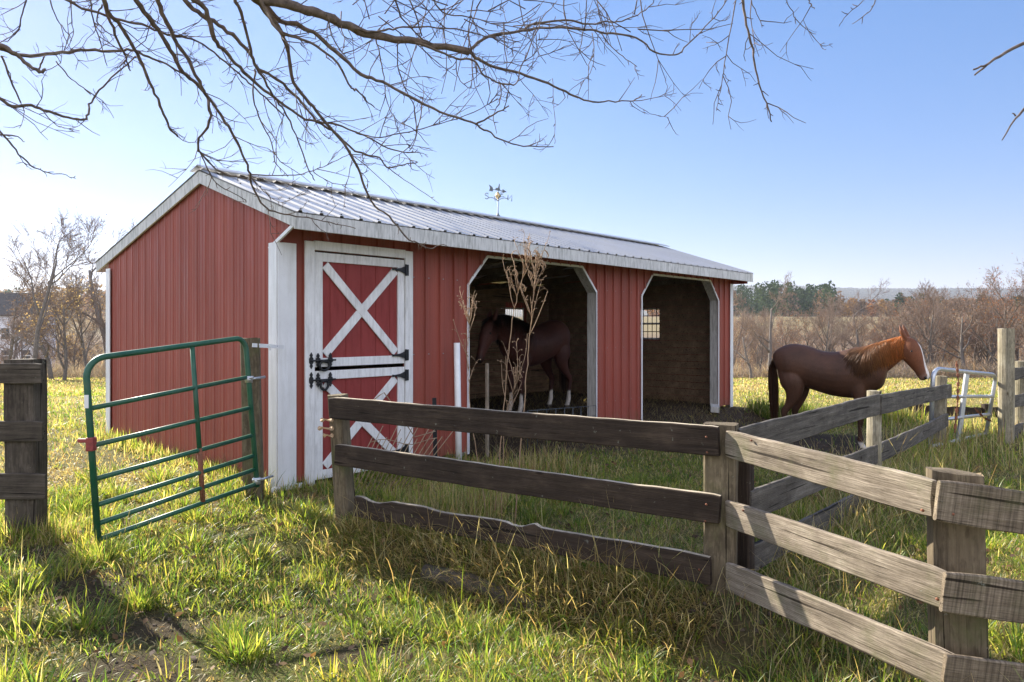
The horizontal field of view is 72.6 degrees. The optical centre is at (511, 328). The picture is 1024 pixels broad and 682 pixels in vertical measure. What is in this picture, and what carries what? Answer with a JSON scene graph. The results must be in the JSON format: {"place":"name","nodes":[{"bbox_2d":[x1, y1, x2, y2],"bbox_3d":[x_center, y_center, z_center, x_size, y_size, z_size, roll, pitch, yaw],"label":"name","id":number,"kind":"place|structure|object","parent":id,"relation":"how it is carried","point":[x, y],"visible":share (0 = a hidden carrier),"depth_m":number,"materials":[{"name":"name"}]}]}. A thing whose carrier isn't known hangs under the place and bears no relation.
{"place":"outdoors","nodes":[
{"label":"outdoors","id":0,"kind":"place"},
{"bbox_2d":[0,292,58,366],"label":"house","id":1,"kind":"structure","parent":0,"point":[5,303],"depth_m":102.34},
{"bbox_2d":[0,377,997,397],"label":"field grass","id":2,"kind":"structure","parent":0,"point":[95,388],"depth_m":30.48,"materials":[{"name":"plant"}]},
{"bbox_2d":[0,290,1023,681],"bbox_3d":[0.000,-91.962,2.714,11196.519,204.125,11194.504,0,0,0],"label":"ground","id":3,"kind":"structure","parent":0,"point":[152,616],"depth_m":4.27,"materials":[{"name":"green plant"}]},
{"bbox_2d":[0,342,27,362],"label":"bare tree","id":4,"kind":"object","parent":3,"relation":"on","point":[16,351],"visible":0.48,"depth_m":53.15,"materials":[{"name":"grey plant"}]},
{"bbox_2d":[0,358,47,534],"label":"board fence","id":5,"kind":"object","parent":3,"relation":"on","point":[24,476],"visible":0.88,"depth_m":5.22,"materials":[{"name":"wood"}]},
{"bbox_2d":[0,310,51,358],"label":"bare tree","id":6,"kind":"object","parent":3,"relation":"on","point":[22,343],"visible":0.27,"depth_m":59.54,"materials":[{"name":"grey plant"}]},
{"bbox_2d":[0,292,53,358],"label":"bare tree","id":7,"kind":"object","parent":3,"relation":"on","point":[17,342],"visible":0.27,"depth_m":56.11,"materials":[{"name":"brown plant"}]},
{"bbox_2d":[8,318,54,358],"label":"bare tree","id":8,"kind":"object","parent":3,"relation":"on","point":[38,345],"visible":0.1,"depth_m":63.22,"materials":[{"name":"brown plant"}]},
{"bbox_2d":[0,248,72,359],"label":"bare tree","id":9,"kind":"object","parent":3,"relation":"on","point":[12,342],"visible":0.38,"depth_m":47.46,"materials":[{"name":"brown plant"}]},
{"bbox_2d":[0,267,83,379],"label":"bare tree","id":10,"kind":"object","parent":3,"relation":"on","point":[49,366],"visible":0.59,"depth_m":44.70,"materials":[{"name":"brown plant"}]},
{"bbox_2d":[0,506,92,552],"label":"long grass","id":11,"kind":"structure","parent":3,"relation":"on","point":[52,529],"depth_m":5.19,"materials":[{"name":"green plant"}]},
{"bbox_2d":[0,207,113,358],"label":"bare tree","id":12,"kind":"object","parent":3,"relation":"on","point":[50,283],"visible":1,"depth_m":39.30,"materials":[{"name":"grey plant"}]},
{"bbox_2d":[19,266,96,380],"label":"bare tree","id":13,"kind":"object","parent":3,"relation":"on","point":[47,328],"visible":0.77,"depth_m":41.98,"materials":[{"name":"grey plant"}]},
{"bbox_2d":[51,327,83,370],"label":"bare tree","id":14,"kind":"object","parent":3,"relation":"on","point":[69,353],"visible":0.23,"depth_m":69.21,"materials":[{"name":"brown plant"}]},
{"bbox_2d":[56,328,89,369],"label":"bare tree","id":15,"kind":"object","parent":3,"relation":"on","point":[71,344],"visible":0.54,"depth_m":56.46,"materials":[{"name":"brown plant"}]},
{"bbox_2d":[50,265,105,366],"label":"bare tree","id":16,"kind":"object","parent":3,"relation":"on","point":[95,327],"visible":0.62,"depth_m":50.08,"materials":[{"name":"brown plant"}]},
{"bbox_2d":[63,314,105,365],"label":"bare tree","id":17,"kind":"object","parent":3,"relation":"on","point":[87,338],"visible":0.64,"depth_m":56.31,"materials":[{"name":"brown plant"}]},
{"bbox_2d":[75,339,103,372],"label":"bare tree","id":18,"kind":"object","parent":3,"relation":"on","point":[93,351],"visible":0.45,"depth_m":67.06,"materials":[{"name":"brown plant"}]},
{"bbox_2d":[46,217,144,363],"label":"bare tree","id":19,"kind":"object","parent":3,"relation":"on","point":[90,273],"visible":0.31,"depth_m":58.10,"materials":[{"name":"brown plant"}]},
{"bbox_2d":[72,427,272,491],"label":"long grass","id":20,"kind":"structure","parent":3,"relation":"on","point":[161,451],"depth_m":8.51,"materials":[{"name":"green plant"}]},
{"bbox_2d":[240,337,263,501],"bbox_3d":[-2.420,1.042,6.500,0.212,1.921,0.164,0,0,-12],"label":"gate post","id":21,"kind":"object","parent":3,"relation":"on","point":[255,358],"visible":0.59,"depth_m":6.43,"materials":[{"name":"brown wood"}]},
{"bbox_2d":[77,336,273,544],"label":"tube gate","id":22,"kind":"structure","parent":21,"relation":"attached to","point":[92,443],"depth_m":5.57,"materials":[{"name":"metal"}]},
{"bbox_2d":[252,343,283,350],"bbox_3d":[-2.284,0.170,6.569,0.043,0.073,0.393,0,0,26],"label":"bracket","id":23,"kind":"object","parent":21,"relation":"attached to","point":[269,346],"visible":1,"depth_m":6.56,"materials":[{"name":"white metal"}]},
{"bbox_2d":[226,467,282,507],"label":"long grass","id":24,"kind":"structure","parent":3,"relation":"on","point":[268,490],"depth_m":6.41,"materials":[{"name":"green plant"}]},
{"bbox_2d":[268,450,469,496],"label":"long grass","id":25,"kind":"structure","parent":3,"relation":"on","point":[308,483],"depth_m":6.91,"materials":[{"name":"green plant"}]},
{"bbox_2d":[354,392,452,490],"bbox_3d":[-1.017,1.077,6.717,1.113,0.971,0.243,0,0,-26],"label":"wire panel","id":26,"kind":"object","parent":3,"relation":"on","point":[399,451],"visible":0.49,"depth_m":6.77,"materials":[{"name":"grey metal"}]},
{"bbox_2d":[95,164,752,492],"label":"horse shed","id":27,"kind":"structure","parent":3,"relation":"on","point":[368,307],"depth_m":8.40,"materials":[{"name":"red metal"}]},
{"bbox_2d":[309,252,408,371],"bbox_3d":[-1.637,-0.173,7.541,0.100,1.225,1.278,0,0,43],"label":"door leaf","id":28,"kind":"structure","parent":27,"relation":"in","point":[359,300],"depth_m":7.53,"materials":[{"name":"red wood"}]},
{"bbox_2d":[309,367,408,479],"bbox_3d":[-1.637,0.992,7.541,0.100,1.115,1.278,0,0,43],"label":"door leaf","id":29,"kind":"structure","parent":27,"relation":"in","point":[364,383],"depth_m":7.53,"materials":[{"name":"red wood"}]},
{"bbox_2d":[485,184,511,215],"bbox_3d":[-0.220,-2.137,11.623,0.349,0.550,0.323,0,0,33],"label":"weathervane","id":30,"kind":"object","parent":27,"relation":"on","point":[497,195],"visible":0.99,"depth_m":11.60,"materials":[{"name":"metal"}]},
{"bbox_2d":[643,308,660,339],"bbox_3d":[2.983,-0.110,15.533,0.784,0.704,0.044,0,0,43],"label":"window","id":31,"kind":"structure","parent":27,"relation":"in","point":[647,309],"depth_m":15.43,"materials":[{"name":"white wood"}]},
{"bbox_2d":[432,398,436,455],"bbox_3d":[-0.837,1.327,7.617,0.065,1.146,0.046,0,0,0],"label":"steel stake","id":32,"kind":"object","parent":3,"relation":"on","point":[434,401],"visible":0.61,"depth_m":7.59,"materials":[{"name":"black metal"}]},
{"bbox_2d":[0,0,875,254],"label":"overhanging tree","id":33,"kind":"object","parent":3,"relation":"on","point":[275,20],"visible":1,"depth_m":4.12,"materials":[{"name":"brown plant"}]},
{"bbox_2d":[379,461,526,560],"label":"long grass","id":34,"kind":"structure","parent":3,"relation":"on","point":[474,498],"depth_m":5.75,"materials":[{"name":"green plant"}]},
{"bbox_2d":[454,343,461,459],"bbox_3d":[-0.646,1.034,8.350,0.102,1.732,0.076,0,0,0],"label":"pvc pipe","id":35,"kind":"object","parent":3,"relation":"on","point":[457,388],"visible":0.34,"depth_m":8.32,"materials":[{"name":"white plastic"}]},
{"bbox_2d":[452,275,486,511],"bbox_3d":[-0.329,0.588,5.614,0.284,2.025,0.224,0,0,16],"label":"dry weed","id":36,"kind":"object","parent":3,"relation":"on","point":[468,308],"visible":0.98,"depth_m":5.62,"materials":[{"name":"plant"}]},
{"bbox_2d":[420,564,551,609],"bbox_3d":[-0.152,1.710,4.543,1.059,0.140,0.155,4,2,32],"label":"log","id":37,"kind":"object","parent":3,"relation":"on","point":[440,579],"visible":0.58,"depth_m":4.57,"materials":[{"name":"wood"}]},
{"bbox_2d":[485,363,488,456],"bbox_3d":[-0.310,1.165,8.700,0.045,1.470,0.045,0,0,28],"label":"wooden stake","id":38,"kind":"object","parent":3,"relation":"on","point":[486,403],"visible":0.55,"depth_m":8.68,"materials":[{"name":"wood"}]},
{"bbox_2d":[357,442,636,507],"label":"long grass","id":39,"kind":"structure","parent":3,"relation":"on","point":[539,462],"depth_m":7.49,"materials":[{"name":"green plant"}]},
{"bbox_2d":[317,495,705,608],"bbox_3d":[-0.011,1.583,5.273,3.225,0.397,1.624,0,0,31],"label":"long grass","id":40,"kind":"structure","parent":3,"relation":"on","point":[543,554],"depth_m":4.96,"materials":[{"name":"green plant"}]},
{"bbox_2d":[0,448,1023,681],"bbox_3d":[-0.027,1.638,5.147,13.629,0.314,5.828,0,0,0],"label":"turf","id":41,"kind":"structure","parent":3,"relation":"on","point":[69,472],"depth_m":4.28,"materials":[{"name":"green plant"}]},
{"bbox_2d":[0,279,1023,315],"bbox_3d":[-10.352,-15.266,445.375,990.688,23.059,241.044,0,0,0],"label":"woods","id":42,"kind":"object","parent":3,"relation":"on","point":[802,299],"visible":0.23,"depth_m":349.59,"materials":[{"name":"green plant"}]},
{"bbox_2d":[0,448,1023,681],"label":"fallen leaves","id":43,"kind":"object","parent":3,"relation":"on","point":[284,648],"visible":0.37,"depth_m":4.33,"materials":[{"name":"brown plant"}]},
{"bbox_2d":[0,305,1023,371],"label":"thicket","id":44,"kind":"object","parent":3,"relation":"on","point":[735,323],"visible":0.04,"depth_m":175.37,"materials":[{"name":"brown plant"}]},
{"bbox_2d":[3,402,1020,654],"bbox_3d":[-0.339,1.378,7.000,16.018,0.825,7.922,0,0,0],"label":"dry stem","id":45,"kind":"object","parent":3,"relation":"on","point":[253,546],"visible":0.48,"depth_m":4.31,"materials":[{"name":"brown plant"}]},
{"bbox_2d":[0,392,1023,480],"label":"turf","id":46,"kind":"structure","parent":3,"relation":"on","point":[82,399],"depth_m":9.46,"materials":[{"name":"green plant"}]},
{"bbox_2d":[497,332,533,519],"bbox_3d":[0.028,0.796,5.690,0.201,1.535,0.295,0,0,27],"label":"dry weed","id":47,"kind":"object","parent":3,"relation":"on","point":[516,371],"visible":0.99,"depth_m":5.66,"materials":[{"name":"plant"}]},
{"bbox_2d":[494,229,539,513],"bbox_3d":[0.041,0.386,5.699,0.389,2.425,0.213,0,0,0],"label":"dry weed","id":48,"kind":"object","parent":3,"relation":"on","point":[527,260],"visible":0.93,"depth_m":5.70,"materials":[{"name":"plant"}]},
{"bbox_2d":[23,434,1017,681],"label":"soil clods","id":49,"kind":"object","parent":3,"relation":"on","point":[328,600],"visible":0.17,"depth_m":4.03,"materials":[{"name":"brown soil"}]},
{"bbox_2d":[475,309,571,411],"bbox_3d":[0.267,0.604,12.635,0.625,1.889,2.718,0,0,37],"label":"horse","id":50,"kind":"object","parent":3,"relation":"on","point":[548,341],"visible":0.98,"depth_m":12.37},
{"bbox_2d":[289,468,760,681],"bbox_3d":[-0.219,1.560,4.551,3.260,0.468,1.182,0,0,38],"label":"long grass","id":51,"kind":"structure","parent":3,"relation":"on","point":[519,578],"depth_m":4.39,"materials":[{"name":"green plant"}]},
{"bbox_2d":[514,231,550,523],"bbox_3d":[0.180,0.409,5.621,0.301,2.371,0.188,0,0,20],"label":"dry weed","id":52,"kind":"object","parent":3,"relation":"on","point":[535,271],"visible":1,"depth_m":5.60,"materials":[{"name":"plant"}]},
{"bbox_2d":[47,356,1018,378],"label":"bramble","id":53,"kind":"object","parent":3,"relation":"on","point":[904,371],"visible":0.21,"depth_m":49.77,"materials":[{"name":"brown plant"}]},
{"bbox_2d":[328,393,738,595],"bbox_3d":[-0.098,1.293,4.895,3.278,1.515,0.240,0,0,31],"label":"board fence","id":54,"kind":"object","parent":3,"relation":"on","point":[706,440],"visible":0.88,"depth_m":4.56,"materials":[{"name":"brown wood"}]},
{"bbox_2d":[318,418,333,437],"bbox_3d":[-1.510,0.803,5.653,0.132,0.159,0.094,0,0,0],"label":"bracket fungus","id":55,"kind":"object","parent":54,"relation":"attached to","point":[327,428],"visible":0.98,"depth_m":5.64},
{"bbox_2d":[527,405,595,449],"bbox_3d":[0.736,1.361,9.775,0.010,0.606,1.895,0,0,35],"label":"wire panel","id":56,"kind":"object","parent":3,"relation":"on","point":[555,413],"visible":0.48,"depth_m":9.58,"materials":[{"name":"metal"}]},
{"bbox_2d":[469,388,768,459],"bbox_3d":[0.515,1.589,12.661,5.936,0.392,7.564,0,0,43],"label":"straw bedding","id":57,"kind":"object","parent":3,"relation":"on","point":[530,402],"visible":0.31,"depth_m":13.24,"materials":[{"name":"beige plant"}]},
{"bbox_2d":[733,319,754,365],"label":"bare tree","id":58,"kind":"object","parent":3,"relation":"on","point":[743,330],"visible":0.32,"depth_m":52.77,"materials":[{"name":"brown plant"}]},
{"bbox_2d":[733,292,755,366],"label":"bare tree","id":59,"kind":"object","parent":3,"relation":"on","point":[741,297],"visible":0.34,"depth_m":61.09,"materials":[{"name":"brown plant"}]},
{"bbox_2d":[733,313,767,378],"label":"bare tree","id":60,"kind":"object","parent":3,"relation":"on","point":[751,336],"visible":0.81,"depth_m":47.42,"materials":[{"name":"brown plant"}]},
{"bbox_2d":[742,307,783,369],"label":"bare tree","id":61,"kind":"object","parent":3,"relation":"on","point":[766,322],"visible":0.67,"depth_m":53.34,"materials":[{"name":"brown plant"}]},
{"bbox_2d":[733,270,797,377],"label":"bare tree","id":62,"kind":"object","parent":3,"relation":"on","point":[769,350],"visible":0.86,"depth_m":50.26,"materials":[{"name":"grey plant"}]},
{"bbox_2d":[752,324,780,371],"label":"bare tree","id":63,"kind":"object","parent":3,"relation":"on","point":[761,354],"visible":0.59,"depth_m":52.04,"materials":[{"name":"brown plant"}]},
{"bbox_2d":[749,307,804,365],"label":"bare tree","id":64,"kind":"object","parent":3,"relation":"on","point":[799,330],"visible":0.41,"depth_m":59.77,"materials":[{"name":"brown plant"}]},
{"bbox_2d":[739,394,822,419],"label":"long grass","id":65,"kind":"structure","parent":3,"relation":"on","point":[763,409],"depth_m":13.49,"materials":[{"name":"green plant"}]},
{"bbox_2d":[766,316,808,353],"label":"bare tree","id":66,"kind":"object","parent":3,"relation":"on","point":[780,324],"visible":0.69,"depth_m":54.46,"materials":[{"name":"brown plant"}]},
{"bbox_2d":[777,310,838,350],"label":"bare tree","id":67,"kind":"object","parent":3,"relation":"on","point":[808,326],"visible":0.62,"depth_m":54.38,"materials":[{"name":"brown plant"}]},
{"bbox_2d":[796,293,851,351],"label":"bare tree","id":68,"kind":"object","parent":3,"relation":"on","point":[839,332],"visible":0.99,"depth_m":52.13,"materials":[{"name":"brown plant"}]},
{"bbox_2d":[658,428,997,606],"bbox_3d":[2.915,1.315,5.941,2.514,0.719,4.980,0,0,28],"label":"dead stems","id":69,"kind":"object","parent":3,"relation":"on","point":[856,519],"visible":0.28,"depth_m":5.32,"materials":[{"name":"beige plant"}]},
{"bbox_2d":[808,298,854,351],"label":"bare tree","id":70,"kind":"object","parent":3,"relation":"on","point":[824,324],"visible":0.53,"depth_m":56.59,"materials":[{"name":"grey plant"}]},
{"bbox_2d":[668,431,998,613],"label":"long grass","id":71,"kind":"structure","parent":3,"relation":"on","point":[929,457],"depth_m":6.42,"materials":[{"name":"green plant"}]},
{"bbox_2d":[737,376,951,571],"bbox_3d":[3.784,1.391,7.081,0.262,1.623,7.732,0,0,39],"label":"board fence","id":72,"kind":"object","parent":3,"relation":"on","point":[873,406],"visible":0.6,"depth_m":5.31,"materials":[{"name":"grey wood"}]},
{"bbox_2d":[928,367,996,448],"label":"tube gate","id":73,"kind":"structure","parent":72,"relation":"attached to","point":[963,396],"depth_m":10.42,"materials":[{"name":"silver metal"}]},
{"bbox_2d":[954,361,959,432],"bbox_3d":[6.186,0.951,9.700,0.077,0.999,0.012,0,0,0],"label":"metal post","id":74,"kind":"object","parent":73,"relation":"hanging from","point":[957,397],"visible":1,"depth_m":9.69,"materials":[{"name":"grey metal"}]},
{"bbox_2d":[768,325,929,448],"bbox_3d":[4.924,0.873,10.335,2.188,1.850,0.571,0,0,35],"label":"horse","id":75,"kind":"object","parent":3,"relation":"on","point":[800,370],"visible":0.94,"depth_m":10.18},
{"bbox_2d":[693,577,1008,681],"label":"long grass","id":76,"kind":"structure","parent":3,"relation":"on","point":[837,643],"depth_m":3.57,"materials":[{"name":"green plant"}]},
{"bbox_2d":[830,290,871,350],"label":"bare tree","id":77,"kind":"object","parent":3,"relation":"on","point":[855,328],"visible":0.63,"depth_m":60.56,"materials":[{"name":"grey plant"}]},
{"bbox_2d":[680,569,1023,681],"bbox_3d":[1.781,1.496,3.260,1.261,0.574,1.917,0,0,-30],"label":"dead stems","id":78,"kind":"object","parent":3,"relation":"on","point":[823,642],"visible":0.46,"depth_m":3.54,"materials":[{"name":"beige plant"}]},
{"bbox_2d":[836,303,880,348],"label":"bare tree","id":79,"kind":"object","parent":3,"relation":"on","point":[851,342],"visible":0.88,"depth_m":55.53,"materials":[{"name":"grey plant"}]},
{"bbox_2d":[834,278,891,346],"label":"bare tree","id":80,"kind":"object","parent":3,"relation":"on","point":[881,284],"visible":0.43,"depth_m":66.77,"materials":[{"name":"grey plant"}]},
{"bbox_2d":[725,431,1023,681],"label":"board fence","id":81,"kind":"object","parent":3,"relation":"on","point":[958,590],"visible":1,"depth_m":2.93,"materials":[{"name":"brown wood"}]},
{"bbox_2d":[863,323,889,345],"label":"bare tree","id":82,"kind":"object","parent":3,"relation":"on","point":[880,337],"visible":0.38,"depth_m":56.76,"materials":[{"name":"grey plant"}]},
{"bbox_2d":[825,397,928,429],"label":"long grass","id":83,"kind":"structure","parent":3,"relation":"on","point":[899,416],"depth_m":12.14,"materials":[{"name":"green plant"}]},
{"bbox_2d":[733,285,1023,303],"bbox_3d":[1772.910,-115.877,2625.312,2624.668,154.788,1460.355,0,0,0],"label":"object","id":84,"kind":"object","parent":3,"relation":"on","point":[851,292],"visible":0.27,"depth_m":2669.90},
{"bbox_2d":[863,315,901,342],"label":"bare tree","id":85,"kind":"object","parent":3,"relation":"on","point":[889,332],"visible":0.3,"depth_m":55.94,"materials":[{"name":"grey plant"}]},
{"bbox_2d":[864,302,917,342],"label":"bare tree","id":86,"kind":"object","parent":3,"relation":"on","point":[897,333],"visible":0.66,"depth_m":53.77,"materials":[{"name":"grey plant"}]},
{"bbox_2d":[768,493,1023,660],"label":"lush grass","id":87,"kind":"structure","parent":3,"relation":"on","point":[895,604],"depth_m":4.40,"materials":[{"name":"green plant"}]},
{"bbox_2d":[881,301,950,366],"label":"bare tree","id":88,"kind":"object","parent":3,"relation":"on","point":[915,336],"visible":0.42,"depth_m":56.17,"materials":[{"name":"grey plant"}]},
{"bbox_2d":[892,283,958,365],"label":"bare tree","id":89,"kind":"object","parent":3,"relation":"on","point":[935,313],"visible":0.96,"depth_m":52.15,"materials":[{"name":"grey plant"}]},
{"bbox_2d":[832,404,1023,471],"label":"long grass","id":90,"kind":"structure","parent":3,"relation":"on","point":[975,430],"depth_m":9.90,"materials":[{"name":"green plant"}]},
{"bbox_2d":[890,290,972,366],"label":"bare tree","id":91,"kind":"object","parent":3,"relation":"on","point":[927,319],"visible":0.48,"depth_m":56.62,"materials":[{"name":"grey plant"}]},
{"bbox_2d":[901,278,965,363],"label":"bare tree","id":92,"kind":"object","parent":3,"relation":"on","point":[927,291],"visible":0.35,"depth_m":59.44,"materials":[{"name":"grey plant"}]},
{"bbox_2d":[919,286,975,362],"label":"bare tree","id":93,"kind":"object","parent":3,"relation":"on","point":[955,341],"visible":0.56,"depth_m":55.93,"materials":[{"name":"brown plant"}]},
{"bbox_2d":[907,404,997,422],"bbox_3d":[8.701,1.847,13.721,3.409,0.907,0.717,0,0,-25],"label":"rail fence","id":94,"kind":"object","parent":3,"relation":"on","point":[983,408],"visible":0.08,"depth_m":13.51,"materials":[{"name":"grey wood"}]},
{"bbox_2d":[919,282,998,368],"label":"bare tree","id":95,"kind":"object","parent":3,"relation":"on","point":[962,349],"visible":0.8,"depth_m":52.42,"materials":[{"name":"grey plant"}]},
{"bbox_2d":[950,313,990,365],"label":"bare tree","id":96,"kind":"object","parent":3,"relation":"on","point":[971,341],"visible":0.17,"depth_m":60.88,"materials":[{"name":"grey plant"}]},
{"bbox_2d":[955,293,999,364],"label":"bare tree","id":97,"kind":"object","parent":3,"relation":"on","point":[981,348],"visible":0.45,"depth_m":54.86,"materials":[{"name":"brown plant"}]},
{"bbox_2d":[953,286,1005,365],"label":"bare tree","id":98,"kind":"object","parent":3,"relation":"on","point":[986,298],"visible":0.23,"depth_m":58.57,"materials":[{"name":"brown plant"}]},
{"bbox_2d":[940,265,1023,361],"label":"bare tree","id":99,"kind":"object","parent":3,"relation":"on","point":[1005,314],"visible":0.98,"depth_m":49.29,"materials":[{"name":"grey plant"}]},
{"bbox_2d":[965,297,1023,364],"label":"bare tree","id":100,"kind":"object","parent":3,"relation":"on","point":[992,342],"visible":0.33,"depth_m":53.68,"materials":[{"name":"brown plant"}]},
{"bbox_2d":[973,42,1023,139],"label":"overhanging tree","id":101,"kind":"object","parent":3,"relation":"on","point":[1000,56],"visible":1,"depth_m":2.54,"materials":[{"name":"brown plant"}]},
{"bbox_2d":[974,294,1023,360],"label":"bare tree","id":102,"kind":"object","parent":3,"relation":"on","point":[1017,350],"visible":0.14,"depth_m":56.10,"materials":[{"name":"brown plant"}]},
{"bbox_2d":[992,257,1023,357],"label":"bare tree","id":103,"kind":"object","parent":3,"relation":"on","point":[1017,322],"visible":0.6,"depth_m":46.45,"materials":[{"name":"brown plant"}]},
{"bbox_2d":[998,328,1023,443],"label":"board fence","id":104,"kind":"object","parent":3,"relation":"on","point":[1010,387],"visible":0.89,"depth_m":10.44,"materials":[{"name":"grey wood"}]},
{"bbox_2d":[1003,281,1023,336],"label":"bare tree","id":105,"kind":"object","parent":3,"relation":"on","point":[1016,314],"visible":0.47,"depth_m":53.84,"materials":[{"name":"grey plant"}]},
{"bbox_2d":[0,0,1023,290],"label":"sky","id":106,"kind":"structure","parent":0,"point":[899,168],"materials":[{"name":"blue"}]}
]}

